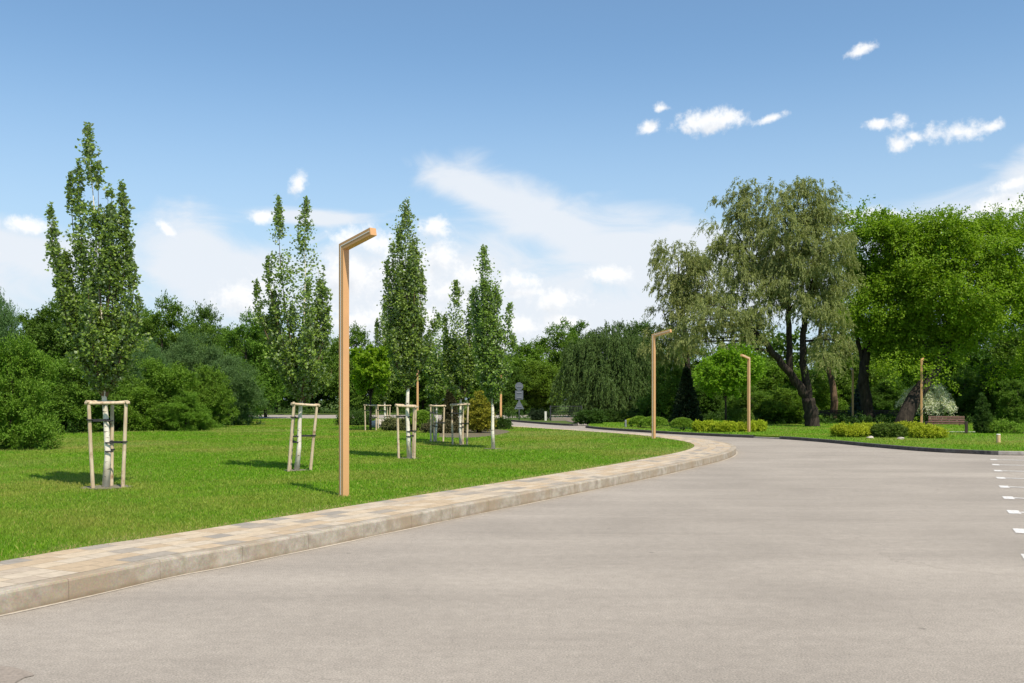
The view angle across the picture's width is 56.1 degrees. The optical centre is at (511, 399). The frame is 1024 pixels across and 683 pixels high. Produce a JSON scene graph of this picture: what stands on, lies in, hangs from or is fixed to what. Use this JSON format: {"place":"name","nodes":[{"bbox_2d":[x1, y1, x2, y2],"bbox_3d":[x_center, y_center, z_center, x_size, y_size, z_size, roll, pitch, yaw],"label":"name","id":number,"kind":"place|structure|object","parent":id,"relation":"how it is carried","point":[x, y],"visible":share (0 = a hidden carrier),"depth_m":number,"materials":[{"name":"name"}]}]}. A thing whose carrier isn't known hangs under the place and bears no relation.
{"place":"outdoors","nodes":[
{"label":"outdoors","id":0,"kind":"place"},
{"bbox_2d":[0,418,695,561],"bbox_3d":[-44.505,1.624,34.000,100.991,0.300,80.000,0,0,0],"label":"lawn","id":1,"kind":"structure","parent":0,"point":[193,528],"depth_m":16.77,"materials":[{"name":"green plant"}]},
{"bbox_2d":[0,287,23,392],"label":"woodland tree","id":2,"kind":"object","parent":1,"relation":"on","point":[7,318],"visible":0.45,"depth_m":47.02,"materials":[{"name":"green plant"}]},
{"bbox_2d":[0,330,65,450],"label":"woodland bush","id":3,"kind":"object","parent":1,"relation":"on","point":[32,367],"visible":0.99,"depth_m":28.13,"materials":[{"name":"green plant"}]},
{"bbox_2d":[15,352,129,432],"bbox_3d":[-19.986,-0.056,42.916,5.007,4.140,5.251,0,0,18],"label":"woodland bush","id":4,"kind":"object","parent":1,"relation":"on","point":[71,406],"visible":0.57,"depth_m":42.03,"materials":[{"name":"green plant"}]},
{"bbox_2d":[2,283,144,392],"bbox_3d":[-22.500,-2.358,49.959,6.924,7.857,7.199,0,0,36],"label":"woodland tree","id":5,"kind":"object","parent":1,"relation":"on","point":[46,325],"visible":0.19,"depth_m":48.53,"materials":[{"name":"green plant"}]},
{"bbox_2d":[42,121,152,486],"bbox_3d":[-6.822,-1.559,16.016,1.590,6.164,1.534,0,0,34],"label":"poplar tree","id":6,"kind":"object","parent":1,"relation":"on","point":[104,346],"visible":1,"depth_m":15.96,"materials":[{"name":"green plant"}]},
{"bbox_2d":[85,400,129,487],"bbox_3d":[-6.654,0.795,16.005,0.619,1.553,0.679,0,0,17],"label":"stake frame","id":7,"kind":"object","parent":1,"relation":"on","point":[89,403],"visible":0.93,"depth_m":15.93,"materials":[{"name":"brown wood"}]},
{"bbox_2d":[83,383,141,430],"bbox_3d":[-18.955,0.509,45.155,2.928,3.037,3.382,0,0,-24],"label":"woodland bush","id":8,"kind":"object","parent":1,"relation":"on","point":[125,392],"visible":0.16,"depth_m":44.60,"materials":[{"name":"green plant"}]},
{"bbox_2d":[120,335,171,413],"bbox_3d":[-19.909,-0.517,51.894,3.186,5.912,3.225,0,0,-9],"label":"woodland bush","id":9,"kind":"object","parent":1,"relation":"on","point":[142,355],"visible":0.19,"depth_m":51.64,"materials":[{"name":"green plant"}]},
{"bbox_2d":[108,356,202,430],"bbox_3d":[-17.218,0.003,46.009,4.728,4.156,4.716,0,0,-27],"label":"woodland bush","id":10,"kind":"object","parent":1,"relation":"on","point":[161,382],"visible":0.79,"depth_m":45.10,"materials":[{"name":"green plant"}]},
{"bbox_2d":[131,289,207,408],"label":"woodland tree","id":11,"kind":"object","parent":1,"relation":"on","point":[152,321],"visible":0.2,"depth_m":57.82,"materials":[{"name":"green plant"}]},
{"bbox_2d":[153,390,225,430],"bbox_3d":[-15.115,0.800,44.869,3.052,2.446,3.045,0,0,7],"label":"woodland bush","id":12,"kind":"object","parent":1,"relation":"on","point":[181,408],"visible":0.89,"depth_m":44.59,"materials":[{"name":"green plant"}]},
{"bbox_2d":[157,328,240,421],"bbox_3d":[-18.462,-0.812,56.019,5.378,6.621,5.312,0,0,-45],"label":"woodland bush","id":13,"kind":"object","parent":1,"relation":"on","point":[181,352],"visible":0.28,"depth_m":55.23,"materials":[{"name":"green plant"}]},
{"bbox_2d":[178,320,222,364],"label":"woodland tree","id":14,"kind":"object","parent":1,"relation":"on","point":[212,330],"visible":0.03,"depth_m":67.01,"materials":[{"name":"green plant"}]},
{"bbox_2d":[187,360,239,425],"bbox_3d":[-15.907,0.026,50.108,2.760,4.062,3.188,0,0,-39],"label":"woodland bush","id":15,"kind":"object","parent":1,"relation":"on","point":[215,395],"visible":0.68,"depth_m":49.57,"materials":[{"name":"green plant"}]},
{"bbox_2d":[199,354,268,424],"bbox_3d":[-15.722,-0.107,53.873,4.538,4.926,4.482,0,0,8],"label":"woodland bush","id":16,"kind":"object","parent":1,"relation":"on","point":[246,388],"visible":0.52,"depth_m":53.46,"materials":[{"name":"green plant"}]},
{"bbox_2d":[212,307,290,416],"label":"woodland tree","id":17,"kind":"object","parent":1,"relation":"on","point":[268,376],"visible":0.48,"depth_m":71.41,"materials":[{"name":"green plant"}]},
{"bbox_2d":[251,195,333,469],"bbox_3d":[-4.429,-1.362,19.881,1.682,5.774,1.305,0,0,31],"label":"poplar tree","id":18,"kind":"object","parent":1,"relation":"on","point":[296,366],"visible":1,"depth_m":19.75,"materials":[{"name":"green plant"}]},
{"bbox_2d":[287,402,319,471],"bbox_3d":[-4.399,0.812,19.758,0.716,1.522,0.598,0,0,20],"label":"stake frame","id":19,"kind":"object","parent":1,"relation":"on","point":[293,417],"visible":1,"depth_m":19.82,"materials":[{"name":"brown wood"}]},
{"bbox_2d":[333,409,375,425],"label":"bush","id":20,"kind":"object","parent":1,"relation":"on","point":[358,416],"visible":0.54,"depth_m":53.66,"materials":[{"name":"green plant"}]},
{"bbox_2d":[339,228,376,495],"bbox_3d":[-2.307,-0.489,14.335,0.802,4.038,0.121,0,0,45],"label":"street lamp","id":21,"kind":"object","parent":1,"relation":"on","point":[346,246],"visible":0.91,"depth_m":14.53,"materials":[{"name":"brown wood"}]},
{"bbox_2d":[349,344,392,429],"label":"young maple tree","id":22,"kind":"object","parent":1,"relation":"on","point":[370,371],"visible":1,"depth_m":44.74,"materials":[{"name":"green plant"}]},
{"bbox_2d":[369,306,396,418],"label":"poplar tree","id":23,"kind":"object","parent":1,"relation":"on","point":[391,379],"visible":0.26,"depth_m":47.58,"materials":[{"name":"green plant"}]},
{"bbox_2d":[378,414,419,430],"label":"spreading juniper","id":24,"kind":"object","parent":1,"relation":"on","point":[387,424],"visible":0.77,"depth_m":44.67,"materials":[{"name":"green plant"}]},
{"bbox_2d":[395,404,417,458],"bbox_3d":[-2.607,0.843,23.861,0.601,1.455,0.594,0,0,0],"label":"stake frame","id":25,"kind":"object","parent":1,"relation":"on","point":[414,430],"visible":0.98,"depth_m":23.76,"materials":[{"name":"brown wood"}]},
{"bbox_2d":[376,197,440,457],"bbox_3d":[-2.609,-1.759,23.786,1.376,6.565,1.209,0,0,35],"label":"poplar tree","id":26,"kind":"object","parent":1,"relation":"on","point":[408,353],"visible":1,"depth_m":23.70,"materials":[{"name":"green plant"}]},
{"bbox_2d":[409,409,435,429],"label":"lime dome shrub","id":27,"kind":"object","parent":1,"relation":"on","point":[423,416],"visible":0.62,"depth_m":44.55,"materials":[{"name":"green plant"}]},
{"bbox_2d":[422,312,449,440],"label":"poplar tree","id":28,"kind":"object","parent":1,"relation":"on","point":[436,391],"visible":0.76,"depth_m":33.17,"materials":[{"name":"green plant"}]},
{"bbox_2d":[429,404,445,441],"bbox_3d":[-2.575,0.876,33.308,0.590,1.389,0.609,0,0,0],"label":"stake frame","id":29,"kind":"object","parent":1,"relation":"on","point":[433,413],"visible":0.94,"depth_m":33.21,"materials":[{"name":"brown wood"}]},
{"bbox_2d":[441,386,458,420],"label":"bronze conifer","id":30,"kind":"object","parent":1,"relation":"on","point":[450,398],"visible":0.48,"depth_m":46.80,"materials":[{"name":"brown plant"}]},
{"bbox_2d":[437,279,476,444],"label":"poplar tree","id":31,"kind":"object","parent":1,"relation":"on","point":[458,374],"visible":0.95,"depth_m":30.86,"materials":[{"name":"green plant"}]},
{"bbox_2d":[450,403,469,444],"bbox_3d":[-1.671,0.842,30.997,0.651,1.458,0.605,0,0,0],"label":"stake frame","id":32,"kind":"object","parent":1,"relation":"on","point":[462,413],"visible":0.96,"depth_m":30.83,"materials":[{"name":"brown wood"}]},
{"bbox_2d":[439,429,508,437],"bbox_3d":[-1.671,1.468,42.018,3.104,0.001,11.295,0,0,0],"label":"flower bed","id":33,"kind":"object","parent":1,"relation":"on","point":[484,434],"visible":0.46,"depth_m":40.97,"materials":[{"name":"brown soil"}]},
{"bbox_2d":[419,418,465,432],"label":"spreading juniper","id":34,"kind":"object","parent":33,"relation":"on","point":[447,427],"visible":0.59,"depth_m":41.68,"materials":[{"name":"green plant"}]},
{"bbox_2d":[461,390,497,432],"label":"golden thuja","id":35,"kind":"object","parent":33,"relation":"on","point":[479,420],"visible":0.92,"depth_m":41.66,"materials":[{"name":"yellow plant"}]},
{"bbox_2d":[468,244,518,448],"bbox_3d":[-0.552,-1.542,28.425,1.528,6.129,1.163,0,0,0],"label":"poplar tree","id":36,"kind":"object","parent":1,"relation":"on","point":[488,336],"visible":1,"depth_m":28.32,"materials":[{"name":"green plant"}]},
{"bbox_2d":[494,414,512,428],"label":"bush","id":37,"kind":"object","parent":1,"relation":"on","point":[503,423],"visible":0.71,"depth_m":46.87,"materials":[{"name":"green plant"}]},
{"bbox_2d":[652,329,671,438],"bbox_3d":[5.521,-0.514,35.415,0.802,4.089,0.121,0,0,40],"label":"street lamp","id":38,"kind":"object","parent":1,"relation":"on","point":[654,335],"visible":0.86,"depth_m":35.58,"materials":[{"name":"brown wood"}]},
{"bbox_2d":[0,426,730,587],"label":"pavement","id":39,"kind":"structure","parent":0,"point":[16,571],"depth_m":11.16,"materials":[{"name":"stone"}]},
{"bbox_2d":[0,415,1023,682],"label":"road","id":40,"kind":"structure","parent":0,"point":[776,561],"depth_m":8.02,"materials":[{"name":"grey asphalt"}]},
{"bbox_2d":[0,666,33,682],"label":"road patch","id":41,"kind":"object","parent":40,"relation":"on","point":[10,674],"visible":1,"depth_m":5.74,"materials":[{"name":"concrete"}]},
{"bbox_2d":[188,300,230,357],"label":"woodland tree","id":42,"kind":"object","parent":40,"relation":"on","point":[204,314],"visible":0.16,"depth_m":75.74,"materials":[{"name":"green plant"}]},
{"bbox_2d":[317,320,380,411],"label":"woodland tree","id":43,"kind":"object","parent":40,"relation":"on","point":[333,388],"visible":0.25,"depth_m":104.86,"materials":[{"name":"green plant"}]},
{"bbox_2d":[0,425,735,614],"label":"kerb","id":44,"kind":"structure","parent":40,"relation":"on","point":[23,596],"depth_m":10.05,"materials":[{"name":"concrete"}]},
{"bbox_2d":[0,451,737,615],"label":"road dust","id":45,"kind":"object","parent":40,"relation":"on","point":[310,549],"visible":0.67,"depth_m":10.30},
{"bbox_2d":[509,418,573,423],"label":"traffic island","id":46,"kind":"structure","parent":40,"relation":"on","point":[548,420],"depth_m":65.57,"materials":[{"name":"grey concrete"}]},
{"bbox_2d":[527,407,549,419],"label":"bush","id":47,"kind":"object","parent":46,"relation":"on","point":[534,414],"visible":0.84,"depth_m":69.64,"materials":[{"name":"green plant"}]},
{"bbox_2d":[585,426,752,437],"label":"kerb","id":48,"kind":"structure","parent":40,"relation":"on","point":[682,433],"depth_m":44.84,"materials":[{"name":"concrete"}]},
{"bbox_2d":[779,436,997,454],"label":"kerb","id":49,"kind":"structure","parent":40,"relation":"on","point":[961,451],"depth_m":31.55,"materials":[{"name":"concrete"}]},
{"bbox_2d":[0,0,1023,399],"label":"sky","id":50,"kind":"structure","parent":0,"point":[564,139],"materials":[{"name":"blue"}]},
{"bbox_2d":[229,404,938,414],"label":"verge","id":51,"kind":"structure","parent":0,"point":[325,413],"depth_m":103.34,"materials":[{"name":"green plant"}]},
{"bbox_2d":[257,321,314,412],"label":"woodland tree","id":52,"kind":"object","parent":51,"relation":"on","point":[286,404],"visible":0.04,"depth_m":108.52,"materials":[{"name":"green plant"}]},
{"bbox_2d":[278,332,338,411],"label":"woodland tree","id":53,"kind":"object","parent":51,"relation":"on","point":[322,397],"visible":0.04,"depth_m":111.14,"materials":[{"name":"green plant"}]},
{"bbox_2d":[372,344,424,411],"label":"woodland tree","id":54,"kind":"object","parent":51,"relation":"on","point":[392,403],"visible":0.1,"depth_m":109.36,"materials":[{"name":"green plant"}]},
{"bbox_2d":[386,340,445,409],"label":"woodland tree","id":55,"kind":"object","parent":51,"relation":"on","point":[422,382],"visible":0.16,"depth_m":108.58,"materials":[{"name":"green plant"}]},
{"bbox_2d":[419,341,483,411],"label":"woodland tree","id":56,"kind":"object","parent":51,"relation":"on","point":[469,396],"visible":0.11,"depth_m":109.52,"materials":[{"name":"green plant"}]},
{"bbox_2d":[497,367,535,412],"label":"woodland tree","id":57,"kind":"object","parent":51,"relation":"on","point":[508,399],"visible":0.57,"depth_m":98.78,"materials":[{"name":"green plant"}]},
{"bbox_2d":[489,337,557,412],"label":"woodland tree","id":58,"kind":"object","parent":51,"relation":"on","point":[525,352],"visible":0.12,"depth_m":104.75,"materials":[{"name":"green plant"}]},
{"bbox_2d":[510,359,570,411],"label":"woodland tree","id":59,"kind":"object","parent":51,"relation":"on","point":[545,373],"visible":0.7,"depth_m":99.64,"materials":[{"name":"green plant"}]},
{"bbox_2d":[528,323,577,412],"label":"woodland tree","id":60,"kind":"object","parent":51,"relation":"on","point":[554,355],"visible":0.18,"depth_m":109.34,"materials":[{"name":"green plant"}]},
{"bbox_2d":[545,316,598,409],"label":"woodland tree","id":61,"kind":"object","parent":51,"relation":"on","point":[573,329],"visible":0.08,"depth_m":112.90,"materials":[{"name":"green plant"}]},
{"bbox_2d":[588,415,1023,450],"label":"lawn","id":62,"kind":"structure","parent":0,"point":[875,439],"depth_m":39.38,"materials":[{"name":"green plant"}]},
{"bbox_2d":[2,406,1023,433],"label":"undergrowth","id":63,"kind":"object","parent":62,"relation":"on","point":[825,420],"visible":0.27,"depth_m":61.85,"materials":[{"name":"green plant"}]},
{"bbox_2d":[571,408,607,424],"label":"dark hedge","id":64,"kind":"object","parent":62,"relation":"on","point":[594,416],"visible":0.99,"depth_m":59.68,"materials":[{"name":"green plant"}]},
{"bbox_2d":[599,408,636,421],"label":"dark hedge","id":65,"kind":"object","parent":62,"relation":"on","point":[613,415],"visible":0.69,"depth_m":63.52,"materials":[{"name":"green plant"}]},
{"bbox_2d":[639,416,668,427],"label":"clipped dome shrub","id":66,"kind":"object","parent":62,"relation":"on","point":[660,421],"visible":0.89,"depth_m":50.58,"materials":[{"name":"green plant"}]},
{"bbox_2d":[632,354,700,419],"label":"woodland bush","id":67,"kind":"object","parent":62,"relation":"on","point":[665,397],"visible":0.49,"depth_m":65.11,"materials":[{"name":"green plant"}]},
{"bbox_2d":[670,417,693,429],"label":"clipped dome shrub","id":68,"kind":"object","parent":62,"relation":"on","point":[678,422],"visible":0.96,"depth_m":46.72,"materials":[{"name":"green plant"}]},
{"bbox_2d":[667,366,704,424],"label":"dark conifer","id":69,"kind":"object","parent":62,"relation":"on","point":[683,407],"visible":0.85,"depth_m":55.66,"materials":[{"name":"green plant"}]},
{"bbox_2d":[636,238,738,401],"bbox_3d":[11.358,-4.380,61.920,6.750,12.344,5.423,0,0,0],"label":"willow tree","id":70,"kind":"object","parent":62,"relation":"on","point":[680,286],"visible":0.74,"depth_m":61.41,"materials":[{"name":"green plant"}]},
{"bbox_2d":[659,343,719,413],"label":"woodland tree","id":71,"kind":"object","parent":62,"relation":"on","point":[696,361],"visible":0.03,"depth_m":98.57,"materials":[{"name":"green plant"}]},
{"bbox_2d":[691,419,716,431],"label":"golden hedge","id":72,"kind":"object","parent":62,"relation":"on","point":[698,425],"visible":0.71,"depth_m":45.10,"materials":[{"name":"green plant"}]},
{"bbox_2d":[693,374,732,419],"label":"woodland bush","id":73,"kind":"object","parent":62,"relation":"on","point":[708,404],"visible":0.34,"depth_m":69.07,"materials":[{"name":"green plant"}]},
{"bbox_2d":[709,420,738,431],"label":"golden hedge","id":74,"kind":"object","parent":62,"relation":"on","point":[725,425],"visible":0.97,"depth_m":44.51,"materials":[{"name":"green plant"}]},
{"bbox_2d":[691,341,768,420],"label":"garden tree","id":75,"kind":"object","parent":62,"relation":"on","point":[720,370],"visible":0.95,"depth_m":48.24,"materials":[{"name":"green plant"}]},
{"bbox_2d":[731,408,754,422],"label":"clipped dome shrub","id":76,"kind":"object","parent":62,"relation":"on","point":[738,414],"visible":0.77,"depth_m":49.33,"materials":[{"name":"green plant"}]},
{"bbox_2d":[716,384,772,421],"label":"woodland bush","id":77,"kind":"object","parent":62,"relation":"on","point":[734,405],"visible":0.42,"depth_m":61.40,"materials":[{"name":"green plant"}]},
{"bbox_2d":[740,354,749,431],"bbox_3d":[10.881,-0.251,44.756,0.115,3.672,0.762,0,0,42],"label":"street lamp","id":78,"kind":"object","parent":62,"relation":"on","point":[748,389],"visible":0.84,"depth_m":44.95,"materials":[{"name":"brown wood"}]},
{"bbox_2d":[656,175,867,426],"bbox_3d":[14.083,-5.365,53.736,12.255,14.534,7.255,0,0,0],"label":"willow tree","id":79,"kind":"object","parent":62,"relation":"on","point":[815,217],"visible":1,"depth_m":52.76,"materials":[{"name":"green plant"}]},
{"bbox_2d":[727,360,819,416],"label":"woodland tree","id":80,"kind":"object","parent":62,"relation":"on","point":[780,379],"visible":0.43,"depth_m":68.87,"materials":[{"name":"green plant"}]},
{"bbox_2d":[756,385,821,423],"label":"woodland bush","id":81,"kind":"object","parent":62,"relation":"on","point":[787,402],"visible":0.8,"depth_m":59.30,"materials":[{"name":"green plant"}]},
{"bbox_2d":[793,366,846,411],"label":"woodland tree","id":82,"kind":"object","parent":62,"relation":"on","point":[821,387],"visible":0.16,"depth_m":72.67,"materials":[{"name":"green plant"}]},
{"bbox_2d":[806,289,858,418],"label":"willow tree","id":83,"kind":"object","parent":62,"relation":"on","point":[833,395],"visible":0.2,"depth_m":69.78,"materials":[{"name":"green plant"}]},
{"bbox_2d":[818,383,854,416],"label":"woodland bush","id":84,"kind":"object","parent":62,"relation":"on","point":[846,406],"visible":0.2,"depth_m":77.27,"materials":[{"name":"green plant"}]},
{"bbox_2d":[829,421,871,436],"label":"golden juniper","id":85,"kind":"object","parent":62,"relation":"on","point":[858,429],"visible":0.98,"depth_m":38.62,"materials":[{"name":"green plant"}]},
{"bbox_2d":[808,328,894,403],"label":"woodland tree","id":86,"kind":"object","parent":62,"relation":"on","point":[845,381],"visible":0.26,"depth_m":78.14,"materials":[{"name":"green plant"}]},
{"bbox_2d":[846,380,873,418],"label":"blue spruce","id":87,"kind":"object","parent":62,"relation":"on","point":[857,407],"visible":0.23,"depth_m":65.79,"materials":[{"name":"green plant"}]},
{"bbox_2d":[869,420,907,437],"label":"juniper","id":88,"kind":"object","parent":62,"relation":"on","point":[884,429],"visible":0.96,"depth_m":38.27,"materials":[{"name":"green plant"}]},
{"bbox_2d":[870,378,908,417],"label":"woodland bush","id":89,"kind":"object","parent":62,"relation":"on","point":[887,396],"visible":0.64,"depth_m":75.07,"materials":[{"name":"green plant"}]},
{"bbox_2d":[829,195,957,422],"bbox_3d":[23.620,-5.618,60.797,8.146,14.788,7.711,0,0,0],"label":"maple tree","id":90,"kind":"object","parent":62,"relation":"on","point":[877,295],"visible":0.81,"depth_m":59.58,"materials":[{"name":"green plant"}]},
{"bbox_2d":[852,340,941,398],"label":"woodland tree","id":91,"kind":"object","parent":62,"relation":"on","point":[904,379],"visible":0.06,"depth_m":83.56,"materials":[{"name":"green plant"}]},
{"bbox_2d":[920,358,923,422],"bbox_3d":[24.492,-0.445,57.299,0.121,4.070,0.802,0,0,30],"label":"street lamp","id":92,"kind":"object","parent":62,"relation":"on","point":[921,394],"visible":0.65,"depth_m":56.95,"materials":[{"name":"brown wood"}]},
{"bbox_2d":[895,383,957,420],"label":"variegated willow tree","id":93,"kind":"object","parent":62,"relation":"on","point":[933,402],"visible":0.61,"depth_m":59.08,"materials":[{"name":"green plant"}]},
{"bbox_2d":[907,423,949,437],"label":"golden juniper","id":94,"kind":"object","parent":62,"relation":"on","point":[927,430],"visible":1,"depth_m":37.52,"materials":[{"name":"green plant"}]},
{"bbox_2d":[862,193,1023,422],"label":"maple tree","id":95,"kind":"object","parent":62,"relation":"on","point":[984,256],"visible":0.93,"depth_m":58.12,"materials":[{"name":"green plant"}]},
{"bbox_2d":[925,416,967,433],"bbox_3d":[19.569,1.149,43.247,1.740,0.762,0.653,0,0,24],"label":"bench","id":96,"kind":"object","parent":62,"relation":"on","point":[933,418],"visible":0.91,"depth_m":43.33,"materials":[{"name":"brown wood"}]},
{"bbox_2d":[923,365,993,420],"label":"woodland bush","id":97,"kind":"object","parent":62,"relation":"on","point":[967,377],"visible":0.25,"depth_m":67.56,"materials":[{"name":"green plant"}]},
{"bbox_2d":[929,323,1012,394],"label":"woodland tree","id":98,"kind":"object","parent":62,"relation":"on","point":[984,355],"visible":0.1,"depth_m":81.70,"materials":[{"name":"green plant"}]},
{"bbox_2d":[972,392,992,432],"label":"spiral topiary","id":99,"kind":"object","parent":62,"relation":"on","point":[980,422],"visible":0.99,"depth_m":43.07,"materials":[{"name":"green plant"}]},
{"bbox_2d":[954,359,1023,418],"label":"woodland bush","id":100,"kind":"object","parent":62,"relation":"on","point":[969,399],"visible":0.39,"depth_m":63.72,"materials":[{"name":"green plant"}]},
{"bbox_2d":[974,319,1023,388],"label":"woodland tree","id":101,"kind":"object","parent":62,"relation":"on","point":[1008,343],"visible":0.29,"depth_m":78.81,"materials":[{"name":"green plant"}]},
{"bbox_2d":[983,417,1023,433],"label":"spreading juniper","id":102,"kind":"object","parent":62,"relation":"on","point":[998,426],"visible":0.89,"depth_m":42.89,"materials":[{"name":"green plant"}]},
{"bbox_2d":[991,378,1023,423],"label":"woodland bush","id":103,"kind":"object","parent":62,"relation":"on","point":[1010,409],"visible":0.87,"depth_m":53.85,"materials":[{"name":"green plant"}]},
{"label":"ground","id":104,"kind":"structure","parent":0,"visible":0},
{"bbox_2d":[22,306,1023,415],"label":"wood","id":105,"kind":"object","parent":104,"relation":"on","point":[780,350],"depth_m":97.52,"materials":[{"name":"green plant"}]},
{"bbox_2d":[547,319,666,416],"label":"weeping willow tree","id":106,"kind":"object","parent":104,"relation":"on","point":[609,373],"visible":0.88,"depth_m":85.81,"materials":[{"name":"green plant"}]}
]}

